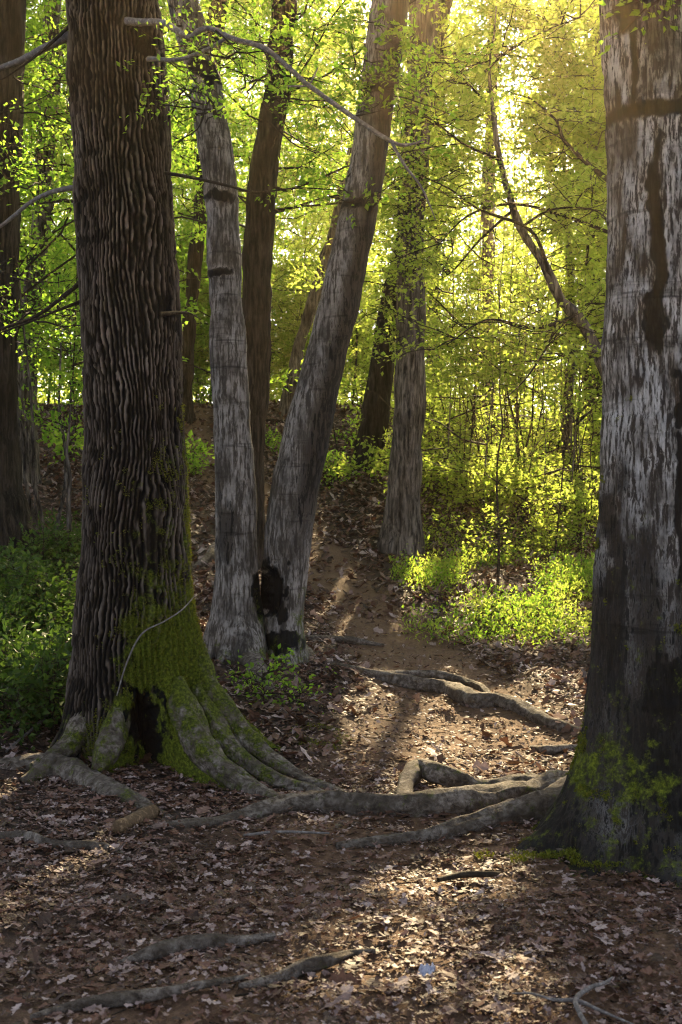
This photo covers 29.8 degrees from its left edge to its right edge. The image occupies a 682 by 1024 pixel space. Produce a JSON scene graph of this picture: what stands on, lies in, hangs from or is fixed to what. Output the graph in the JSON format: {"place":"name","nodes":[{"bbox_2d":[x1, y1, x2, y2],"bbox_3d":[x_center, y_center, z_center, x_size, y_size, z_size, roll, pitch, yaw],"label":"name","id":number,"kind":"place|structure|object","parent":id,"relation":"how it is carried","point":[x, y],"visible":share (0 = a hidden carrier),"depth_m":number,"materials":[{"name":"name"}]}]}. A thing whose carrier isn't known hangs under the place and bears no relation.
{"place":"outdoors","nodes":[
{"label":"outdoors","id":0,"kind":"place"},
{"bbox_2d":[20,0,605,414],"label":"sky","id":1,"kind":"structure","parent":0,"point":[369,2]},
{"bbox_2d":[0,399,681,1023],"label":"ground","id":2,"kind":"structure","parent":0,"point":[422,645],"depth_m":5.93,"materials":[{"name":"brown plant"}]},
{"bbox_2d":[0,653,62,751],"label":"herb","id":3,"kind":"object","parent":2,"relation":"on","point":[23,725],"visible":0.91,"depth_m":7.70,"materials":[{"name":"green plant"}]},
{"bbox_2d":[0,543,67,604],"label":"herb","id":4,"kind":"object","parent":2,"relation":"on","point":[14,573],"visible":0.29,"depth_m":10.50,"materials":[{"name":"green plant"}]},
{"bbox_2d":[0,639,68,741],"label":"herb","id":5,"kind":"object","parent":2,"relation":"on","point":[51,697],"visible":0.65,"depth_m":7.83,"materials":[{"name":"green plant"}]},
{"bbox_2d":[0,629,68,732],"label":"herb","id":6,"kind":"object","parent":2,"relation":"on","point":[49,664],"visible":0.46,"depth_m":7.86,"materials":[{"name":"green plant"}]},
{"bbox_2d":[0,587,70,644],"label":"herb","id":7,"kind":"object","parent":2,"relation":"on","point":[31,608],"visible":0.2,"depth_m":9.79,"materials":[{"name":"green plant"}]},
{"bbox_2d":[0,612,72,728],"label":"herb","id":8,"kind":"object","parent":2,"relation":"on","point":[62,640],"visible":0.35,"depth_m":8.18,"materials":[{"name":"green plant"}]},
{"bbox_2d":[0,575,76,630],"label":"herb","id":9,"kind":"object","parent":2,"relation":"on","point":[41,596],"visible":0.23,"depth_m":10.19,"materials":[{"name":"green plant"}]},
{"bbox_2d":[0,551,79,617],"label":"herb","id":10,"kind":"object","parent":2,"relation":"on","point":[59,563],"visible":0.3,"depth_m":10.43,"materials":[{"name":"green plant"}]},
{"bbox_2d":[4,558,76,623],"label":"herb","id":11,"kind":"object","parent":2,"relation":"on","point":[63,590],"visible":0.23,"depth_m":10.25,"materials":[{"name":"green plant"}]},
{"bbox_2d":[0,508,80,722],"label":"undergrowth","id":12,"kind":"object","parent":2,"relation":"on","point":[62,521],"visible":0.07,"depth_m":13.95,"materials":[{"name":"green plant"}]},
{"bbox_2d":[0,229,83,552],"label":"sapling","id":13,"kind":"object","parent":2,"relation":"on","point":[35,510],"visible":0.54,"depth_m":13.56,"materials":[{"name":"green plant"}]},
{"bbox_2d":[9,510,75,581],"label":"herb","id":14,"kind":"object","parent":2,"relation":"on","point":[37,550],"visible":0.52,"depth_m":12.35,"materials":[{"name":"green plant"}]},
{"bbox_2d":[19,0,75,345],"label":"young tree","id":15,"kind":"object","parent":2,"relation":"on","point":[28,238],"visible":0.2,"depth_m":15.24,"materials":[{"name":"green plant"}]},
{"bbox_2d":[19,0,79,314],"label":"young tree","id":16,"kind":"object","parent":2,"relation":"on","point":[26,218],"visible":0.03,"depth_m":21.96,"materials":[{"name":"green plant"}]},
{"bbox_2d":[19,10,80,365],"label":"young tree","id":17,"kind":"object","parent":2,"relation":"on","point":[53,218],"visible":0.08,"depth_m":18.90,"materials":[{"name":"green plant"}]},
{"bbox_2d":[19,369,82,551],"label":"sapling","id":18,"kind":"object","parent":2,"relation":"on","point":[68,500],"visible":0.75,"depth_m":13.32,"materials":[{"name":"green plant"}]},
{"bbox_2d":[19,2,82,439],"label":"young tree","id":19,"kind":"object","parent":2,"relation":"on","point":[64,283],"visible":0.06,"depth_m":19.84,"materials":[{"name":"green plant"}]},
{"bbox_2d":[32,591,74,641],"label":"herb","id":20,"kind":"object","parent":2,"relation":"on","point":[66,618],"visible":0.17,"depth_m":9.88,"materials":[{"name":"green plant"}]},
{"bbox_2d":[26,518,81,571],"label":"herb","id":21,"kind":"object","parent":2,"relation":"on","point":[58,540],"visible":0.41,"depth_m":12.75,"materials":[{"name":"green plant"}]},
{"bbox_2d":[32,548,80,589],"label":"herb","id":22,"kind":"object","parent":2,"relation":"on","point":[72,565],"visible":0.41,"depth_m":12.09,"materials":[{"name":"green plant"}]},
{"bbox_2d":[37,250,83,396],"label":"shrub","id":23,"kind":"object","parent":2,"relation":"on","point":[65,372],"visible":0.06,"depth_m":23.56,"materials":[{"name":"green plant"}]},
{"bbox_2d":[0,830,133,862],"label":"exposed root","id":24,"kind":"object","parent":2,"relation":"on","point":[35,837],"visible":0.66,"depth_m":5.71,"materials":[{"name":"brown plant"}]},
{"bbox_2d":[0,0,197,558],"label":"dark tree","id":25,"kind":"object","parent":2,"relation":"on","point":[14,510],"visible":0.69,"depth_m":12.83,"materials":[{"name":"brown plant"}]},
{"bbox_2d":[17,0,202,486],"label":"grey tree","id":26,"kind":"object","parent":2,"relation":"on","point":[53,21],"visible":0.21,"depth_m":16.89,"materials":[{"name":"green plant"}]},
{"bbox_2d":[112,804,159,832],"bbox_3d":[-0.974,1.463,6.089,0.076,0.081,0.433,0,0,16],"label":"log piece","id":27,"kind":"object","parent":2,"relation":"on","point":[127,822],"visible":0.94,"depth_m":6.04,"materials":[{"name":"brown wood"}]},
{"bbox_2d":[30,974,248,1021],"bbox_3d":[-0.610,1.487,3.939,0.712,0.042,0.079,0,0,-29],"label":"exposed root","id":28,"kind":"object","parent":2,"relation":"on","point":[115,999],"visible":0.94,"depth_m":3.91,"materials":[{"name":"brown plant"}]},
{"bbox_2d":[71,4,248,348],"bbox_3d":[-3.549,-8.398,26.532,4.202,12.546,3.829,0,0,0],"label":"young tree","id":29,"kind":"object","parent":2,"relation":"on","point":[188,206],"visible":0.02,"depth_m":25.99,"materials":[{"name":"green plant"}]},
{"bbox_2d":[18,0,303,496],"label":"young tree","id":30,"kind":"object","parent":2,"relation":"on","point":[54,438],"visible":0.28,"depth_m":15.55,"materials":[{"name":"green plant"}]},
{"bbox_2d":[53,0,296,424],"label":"dark tree","id":31,"kind":"object","parent":2,"relation":"on","point":[195,259],"visible":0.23,"depth_m":21.90,"materials":[{"name":"green plant"}]},
{"bbox_2d":[176,226,212,404],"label":"shrub","id":32,"kind":"object","parent":2,"relation":"on","point":[200,330],"visible":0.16,"depth_m":24.38,"materials":[{"name":"green plant"}]},
{"bbox_2d":[118,933,275,964],"bbox_3d":[-0.506,1.512,4.455,0.587,0.086,0.104,0,0,-30],"label":"exposed root","id":33,"kind":"object","parent":2,"relation":"on","point":[157,951],"visible":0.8,"depth_m":4.43,"materials":[{"name":"brown plant"}]},
{"bbox_2d":[0,0,435,817],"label":"oak tree","id":34,"kind":"object","parent":2,"relation":"on","point":[172,704],"visible":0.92,"depth_m":7.34,"materials":[{"name":"brown plant"}]},
{"bbox_2d":[160,0,296,400],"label":"young tree","id":35,"kind":"object","parent":2,"relation":"on","point":[229,108],"visible":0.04,"depth_m":26.28,"materials":[{"name":"green plant"}]},
{"bbox_2d":[171,1,301,372],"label":"young tree","id":36,"kind":"object","parent":2,"relation":"on","point":[246,89],"visible":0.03,"depth_m":34.17,"materials":[{"name":"green plant"}]},
{"bbox_2d":[194,264,294,392],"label":"shrub","id":37,"kind":"object","parent":2,"relation":"on","point":[200,343],"visible":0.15,"depth_m":24.73,"materials":[{"name":"green plant"}]},
{"bbox_2d":[171,0,336,338],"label":"young tree","id":38,"kind":"object","parent":2,"relation":"on","point":[231,127],"visible":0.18,"depth_m":23.66,"materials":[{"name":"green plant"}]},
{"bbox_2d":[169,0,349,361],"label":"young tree","id":39,"kind":"object","parent":2,"relation":"on","point":[244,149],"visible":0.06,"depth_m":28.53,"materials":[{"name":"green plant"}]},
{"bbox_2d":[217,643,315,704],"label":"plant","id":40,"kind":"object","parent":2,"relation":"on","point":[247,674],"visible":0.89,"depth_m":8.52,"materials":[{"name":"green plant"}]},
{"bbox_2d":[221,0,332,379],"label":"young tree","id":41,"kind":"object","parent":2,"relation":"on","point":[282,245],"visible":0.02,"depth_m":35.25,"materials":[{"name":"green plant"}]},
{"bbox_2d":[241,230,313,401],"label":"shrub","id":42,"kind":"object","parent":2,"relation":"on","point":[284,343],"visible":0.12,"depth_m":25.60,"materials":[{"name":"green plant"}]},
{"bbox_2d":[226,0,375,350],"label":"young tree","id":43,"kind":"object","parent":2,"relation":"on","point":[299,242],"visible":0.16,"depth_m":25.36,"materials":[{"name":"green plant"}]},
{"bbox_2d":[263,666,343,713],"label":"plant","id":44,"kind":"object","parent":2,"relation":"on","point":[296,696],"visible":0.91,"depth_m":8.43,"materials":[{"name":"green plant"}]},
{"bbox_2d":[238,949,375,988],"bbox_3d":[-0.113,1.503,4.234,0.580,0.058,0.074,0,0,-41],"label":"exposed root","id":45,"kind":"object","parent":2,"relation":"on","point":[316,963],"visible":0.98,"depth_m":4.23,"materials":[{"name":"brown plant"}]},
{"bbox_2d":[241,0,382,416],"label":"dark tree","id":46,"kind":"object","parent":2,"relation":"on","point":[308,315],"visible":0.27,"depth_m":22.91,"materials":[{"name":"plant"}]},
{"bbox_2d":[19,0,606,415],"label":"wood","id":47,"kind":"object","parent":2,"relation":"on","point":[474,224],"visible":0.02,"depth_m":47.07,"materials":[{"name":"green plant"}]},
{"bbox_2d":[269,257,356,400],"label":"shrub","id":48,"kind":"object","parent":2,"relation":"on","point":[276,267],"visible":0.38,"depth_m":24.63,"materials":[{"name":"green plant"}]},
{"bbox_2d":[163,0,475,569],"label":"dark tree","id":49,"kind":"object","parent":2,"relation":"on","point":[258,233],"visible":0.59,"depth_m":13.87,"materials":[{"name":"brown plant"}]},
{"bbox_2d":[260,0,390,361],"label":"young tree","id":50,"kind":"object","parent":2,"relation":"on","point":[328,186],"visible":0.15,"depth_m":29.90,"materials":[{"name":"green plant"}]},
{"bbox_2d":[290,333,363,465],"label":"sapling","id":51,"kind":"object","parent":2,"relation":"on","point":[341,434],"visible":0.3,"depth_m":19.95,"materials":[{"name":"green plant"}]},
{"bbox_2d":[271,263,394,403],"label":"shrub","id":52,"kind":"object","parent":2,"relation":"on","point":[366,363],"visible":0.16,"depth_m":24.96,"materials":[{"name":"green plant"}]},
{"bbox_2d":[271,257,394,404],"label":"shrub","id":53,"kind":"object","parent":2,"relation":"on","point":[353,363],"visible":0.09,"depth_m":25.88,"materials":[{"name":"green plant"}]},
{"bbox_2d":[276,0,391,390],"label":"young tree","id":54,"kind":"object","parent":2,"relation":"on","point":[300,229],"visible":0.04,"depth_m":36.59,"materials":[{"name":"green plant"}]},
{"bbox_2d":[167,0,501,697],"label":"forked tree","id":55,"kind":"object","parent":2,"relation":"on","point":[249,621],"visible":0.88,"depth_m":9.87,"materials":[{"name":"grey plant"}]},
{"bbox_2d":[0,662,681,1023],"bbox_3d":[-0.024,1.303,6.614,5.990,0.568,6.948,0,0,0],"label":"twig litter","id":56,"kind":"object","parent":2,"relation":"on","point":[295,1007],"visible":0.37,"depth_m":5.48,"materials":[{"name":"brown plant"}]},
{"bbox_2d":[305,635,383,645],"bbox_3d":[0.006,1.133,11.247,0.848,0.141,0.179,0,0,-30],"label":"exposed root","id":57,"kind":"object","parent":2,"relation":"on","point":[353,640],"visible":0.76,"depth_m":11.29,"materials":[{"name":"brown plant"}]},
{"bbox_2d":[244,0,465,402],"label":"young tree","id":58,"kind":"object","parent":2,"relation":"on","point":[306,133],"visible":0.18,"depth_m":25.62,"materials":[{"name":"green plant"}]},
{"bbox_2d":[85,722,624,868],"bbox_3d":[0.072,1.409,6.877,3.536,0.219,1.580,0,0,37],"label":"ground moss","id":59,"kind":"object","parent":2,"relation":"on","point":[570,852],"visible":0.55,"depth_m":5.53,"materials":[{"name":"green plant"}]},
{"bbox_2d":[292,2,426,355],"bbox_3d":[0.623,-8.757,32.907,4.817,13.244,4.182,0,0,0],"label":"young tree","id":60,"kind":"object","parent":2,"relation":"on","point":[341,150],"visible":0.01,"depth_m":33.10,"materials":[{"name":"green plant"}]},
{"bbox_2d":[243,0,506,471],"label":"leaning tree","id":61,"kind":"object","parent":2,"relation":"on","point":[375,412],"visible":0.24,"depth_m":19.83,"materials":[{"name":"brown plant"}]},
{"bbox_2d":[145,0,681,886],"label":"beech tree","id":62,"kind":"object","parent":2,"relation":"on","point":[613,792],"visible":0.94,"depth_m":5.64,"materials":[{"name":"grey plant"}]},
{"bbox_2d":[333,0,530,431],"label":"young tree","id":63,"kind":"object","parent":2,"relation":"on","point":[373,321],"visible":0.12,"depth_m":22.48,"materials":[{"name":"green plant"}]},
{"bbox_2d":[337,0,534,441],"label":"young tree","id":64,"kind":"object","parent":2,"relation":"on","point":[349,375],"visible":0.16,"depth_m":20.55,"materials":[{"name":"green plant"}]},
{"bbox_2d":[271,0,602,559],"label":"oak tree","id":65,"kind":"object","parent":2,"relation":"on","point":[401,529],"visible":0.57,"depth_m":15.82,"materials":[{"name":"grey plant"}]},
{"bbox_2d":[389,670,490,692],"bbox_3d":[0.868,1.312,9.887,1.042,0.151,0.651,0,0,35],"label":"exposed root","id":66,"kind":"object","parent":2,"relation":"on","point":[451,677],"visible":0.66,"depth_m":10.18,"materials":[{"name":"brown plant"}]},
{"bbox_2d":[385,386,507,481],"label":"shrub","id":67,"kind":"object","parent":2,"relation":"on","point":[441,430],"visible":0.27,"depth_m":19.32,"materials":[{"name":"green plant"}]},
{"bbox_2d":[325,50,578,513],"bbox_3d":[1.613,-3.179,17.851,3.556,6.636,3.519,0,0,23],"label":"young tree","id":68,"kind":"object","parent":2,"relation":"on","point":[434,392],"visible":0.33,"depth_m":17.73,"materials":[{"name":"green plant"}]},
{"bbox_2d":[323,661,580,733],"bbox_3d":[0.882,1.334,9.435,2.289,0.348,0.544,0,0,41],"label":"exposed root","id":69,"kind":"object","parent":2,"relation":"on","point":[460,693],"visible":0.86,"depth_m":9.33,"materials":[{"name":"brown plant"}]},
{"bbox_2d":[297,0,607,399],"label":"bent tree","id":70,"kind":"object","parent":2,"relation":"on","point":[575,315],"visible":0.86,"depth_m":11.72,"materials":[{"name":"green plant"}]},
{"bbox_2d":[437,871,500,881],"bbox_3d":[0.523,1.490,5.251,0.296,0.028,0.063,0,0,-19],"label":"fallen stick","id":71,"kind":"object","parent":2,"relation":"on","point":[460,874],"visible":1,"depth_m":5.25,"materials":[{"name":"wood"}]},
{"bbox_2d":[384,237,553,482],"bbox_3d":[1.985,-2.266,19.800,2.406,3.764,1.994,0,0,39],"label":"shrub","id":72,"kind":"object","parent":2,"relation":"on","point":[455,420],"visible":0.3,"depth_m":19.73,"materials":[{"name":"green plant"}]},
{"bbox_2d":[338,57,606,526],"bbox_3d":[1.962,-2.973,17.585,3.892,6.554,3.298,0,0,34],"label":"young tree","id":73,"kind":"object","parent":2,"relation":"on","point":[478,373],"visible":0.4,"depth_m":17.30,"materials":[{"name":"green plant"}]},
{"bbox_2d":[422,303,522,510],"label":"shrub","id":74,"kind":"object","parent":2,"relation":"on","point":[458,478],"visible":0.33,"depth_m":18.29,"materials":[{"name":"green plant"}]},
{"bbox_2d":[433,405,528,497],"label":"shrub","id":75,"kind":"object","parent":2,"relation":"on","point":[467,438],"visible":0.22,"depth_m":18.88,"materials":[{"name":"green plant"}]},
{"bbox_2d":[439,135,529,413],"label":"young tree","id":76,"kind":"object","parent":2,"relation":"on","point":[466,193],"visible":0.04,"depth_m":39.87,"materials":[{"name":"green plant"}]},
{"bbox_2d":[428,332,544,579],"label":"sapling","id":77,"kind":"object","parent":2,"relation":"on","point":[498,522],"visible":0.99,"depth_m":14.40,"materials":[{"name":"green plant"}]},
{"bbox_2d":[420,298,553,511],"bbox_3d":[1.912,-1.500,18.203,2.023,3.158,2.000,0,0,35],"label":"shrub","id":78,"kind":"object","parent":2,"relation":"on","point":[482,350],"visible":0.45,"depth_m":18.17,"materials":[{"name":"green plant"}]},
{"bbox_2d":[439,456,537,526],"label":"shrub","id":79,"kind":"object","parent":2,"relation":"on","point":[466,491],"visible":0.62,"depth_m":17.32,"materials":[{"name":"green plant"}]},
{"bbox_2d":[382,503,595,649],"bbox_3d":[3.032,0.519,14.796,5.021,1.423,7.070,0,0,0],"label":"ground cover","id":80,"kind":"object","parent":2,"relation":"on","point":[580,571],"visible":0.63,"depth_m":13.26,"materials":[{"name":"green plant"}]},
{"bbox_2d":[424,72,555,407],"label":"young tree","id":81,"kind":"object","parent":2,"relation":"on","point":[468,301],"visible":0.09,"depth_m":27.93,"materials":[{"name":"green plant"}]},
{"bbox_2d":[426,7,555,412],"bbox_3d":[2.369,-4.951,21.626,3.021,8.100,3.069,0,0,0],"label":"young tree","id":82,"kind":"object","parent":2,"relation":"on","point":[475,213],"visible":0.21,"depth_m":21.47,"materials":[{"name":"green plant"}]},
{"bbox_2d":[385,0,606,544],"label":"young tree","id":83,"kind":"object","parent":2,"relation":"on","point":[586,26],"visible":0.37,"depth_m":16.57,"materials":[{"name":"green plant"}]},
{"bbox_2d":[441,0,553,411],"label":"pale tree","id":84,"kind":"object","parent":2,"relation":"on","point":[484,231],"visible":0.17,"depth_m":28.89,"materials":[{"name":"green plant"}]},
{"bbox_2d":[446,247,560,465],"bbox_3d":[2.422,-2.447,20.134,1.865,3.956,2.077,0,0,-34],"label":"shrub","id":85,"kind":"object","parent":2,"relation":"on","point":[494,280],"visible":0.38,"depth_m":19.96,"materials":[{"name":"green plant"}]},
{"bbox_2d":[404,0,603,457],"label":"young tree","id":86,"kind":"object","parent":2,"relation":"on","point":[549,435],"visible":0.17,"depth_m":19.82,"materials":[{"name":"green plant"}]},
{"bbox_2d":[442,77,580,411],"bbox_3d":[4.365,-6.814,31.356,3.656,9.446,4.294,0,0,-17],"label":"young tree","id":87,"kind":"object","parent":2,"relation":"on","point":[505,264],"visible":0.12,"depth_m":31.15,"materials":[{"name":"green plant"}]},
{"bbox_2d":[437,12,588,423],"bbox_3d":[3.276,-5.946,22.386,3.128,9.750,3.085,0,0,-33],"label":"young tree","id":88,"kind":"object","parent":2,"relation":"on","point":[497,398],"visible":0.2,"depth_m":22.51,"materials":[{"name":"green plant"}]},
{"bbox_2d":[421,0,605,510],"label":"young tree","id":89,"kind":"object","parent":2,"relation":"on","point":[486,11],"visible":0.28,"depth_m":18.03,"materials":[{"name":"green plant"}]},
{"bbox_2d":[424,0,605,485],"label":"young tree","id":90,"kind":"object","parent":2,"relation":"on","point":[504,257],"visible":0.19,"depth_m":19.83,"materials":[{"name":"green plant"}]},
{"bbox_2d":[426,0,607,518],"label":"young tree","id":91,"kind":"object","parent":2,"relation":"on","point":[551,90],"visible":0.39,"depth_m":16.56,"materials":[{"name":"green plant"}]},
{"bbox_2d":[473,258,580,520],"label":"sapling","id":92,"kind":"object","parent":2,"relation":"on","point":[526,445],"visible":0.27,"depth_m":18.04,"materials":[{"name":"green plant"}]},
{"bbox_2d":[481,172,582,415],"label":"young tree","id":93,"kind":"object","parent":2,"relation":"on","point":[512,235],"visible":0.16,"depth_m":36.96,"materials":[{"name":"green plant"}]},
{"bbox_2d":[466,296,602,529],"bbox_3d":[2.426,-1.438,17.506,1.943,3.401,1.716,0,0,41],"label":"shrub","id":94,"kind":"object","parent":2,"relation":"on","point":[525,508],"visible":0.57,"depth_m":17.52,"materials":[{"name":"green plant"}]},
{"bbox_2d":[467,0,606,510],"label":"young tree","id":95,"kind":"object","parent":2,"relation":"on","point":[550,163],"visible":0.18,"depth_m":17.97,"materials":[{"name":"green plant"}]},
{"bbox_2d":[474,0,604,500],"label":"slim tree","id":96,"kind":"object","parent":2,"relation":"on","point":[570,423],"visible":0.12,"depth_m":18.94,"materials":[{"name":"green plant"}]},
{"bbox_2d":[499,268,602,515],"bbox_3d":[3.315,-1.667,18.064,2.252,3.856,1.954,0,0,18],"label":"shrub","id":97,"kind":"object","parent":2,"relation":"on","point":[571,457],"visible":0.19,"depth_m":17.93,"materials":[{"name":"green plant"}]},
{"bbox_2d":[503,4,603,463],"bbox_3d":[4.265,-6.514,21.759,2.929,11.972,2.984,0,0,24],"label":"dark tree","id":98,"kind":"object","parent":2,"relation":"on","point":[587,375],"visible":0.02,"depth_m":21.87,"materials":[{"name":"green plant"}]},
{"bbox_2d":[530,744,576,754],"bbox_3d":[1.384,1.478,7.987,0.378,0.081,0.255,0,0,0],"label":"exposed root","id":99,"kind":"object","parent":2,"relation":"on","point":[554,749],"visible":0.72,"depth_m":7.90,"materials":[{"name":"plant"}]},
{"bbox_2d":[509,450,599,554],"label":"shrub","id":100,"kind":"object","parent":2,"relation":"on","point":[539,525],"visible":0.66,"depth_m":15.99,"materials":[{"name":"green plant"}]},
{"bbox_2d":[518,363,600,552],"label":"sapling","id":101,"kind":"object","parent":2,"relation":"on","point":[560,502],"visible":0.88,"depth_m":15.66,"materials":[{"name":"green plant"}]},
{"bbox_2d":[517,284,603,531],"bbox_3d":[3.597,-1.395,17.312,2.455,3.440,1.655,0,0,0],"label":"shrub","id":102,"kind":"object","parent":2,"relation":"on","point":[592,485],"visible":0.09,"depth_m":17.28,"materials":[{"name":"green plant"}]},
{"bbox_2d":[526,372,599,508],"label":"shrub","id":103,"kind":"object","parent":2,"relation":"on","point":[586,455],"visible":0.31,"depth_m":18.54,"materials":[{"name":"green plant"}]},
{"bbox_2d":[522,0,607,483],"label":"young tree","id":104,"kind":"object","parent":2,"relation":"on","point":[598,421],"visible":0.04,"depth_m":19.95,"materials":[{"name":"green plant"}]},
{"bbox_2d":[512,976,632,1023],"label":"fallen stick","id":105,"kind":"object","parent":2,"relation":"on","point":[576,1000],"visible":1,"depth_m":3.94,"materials":[{"name":"grey wood"}]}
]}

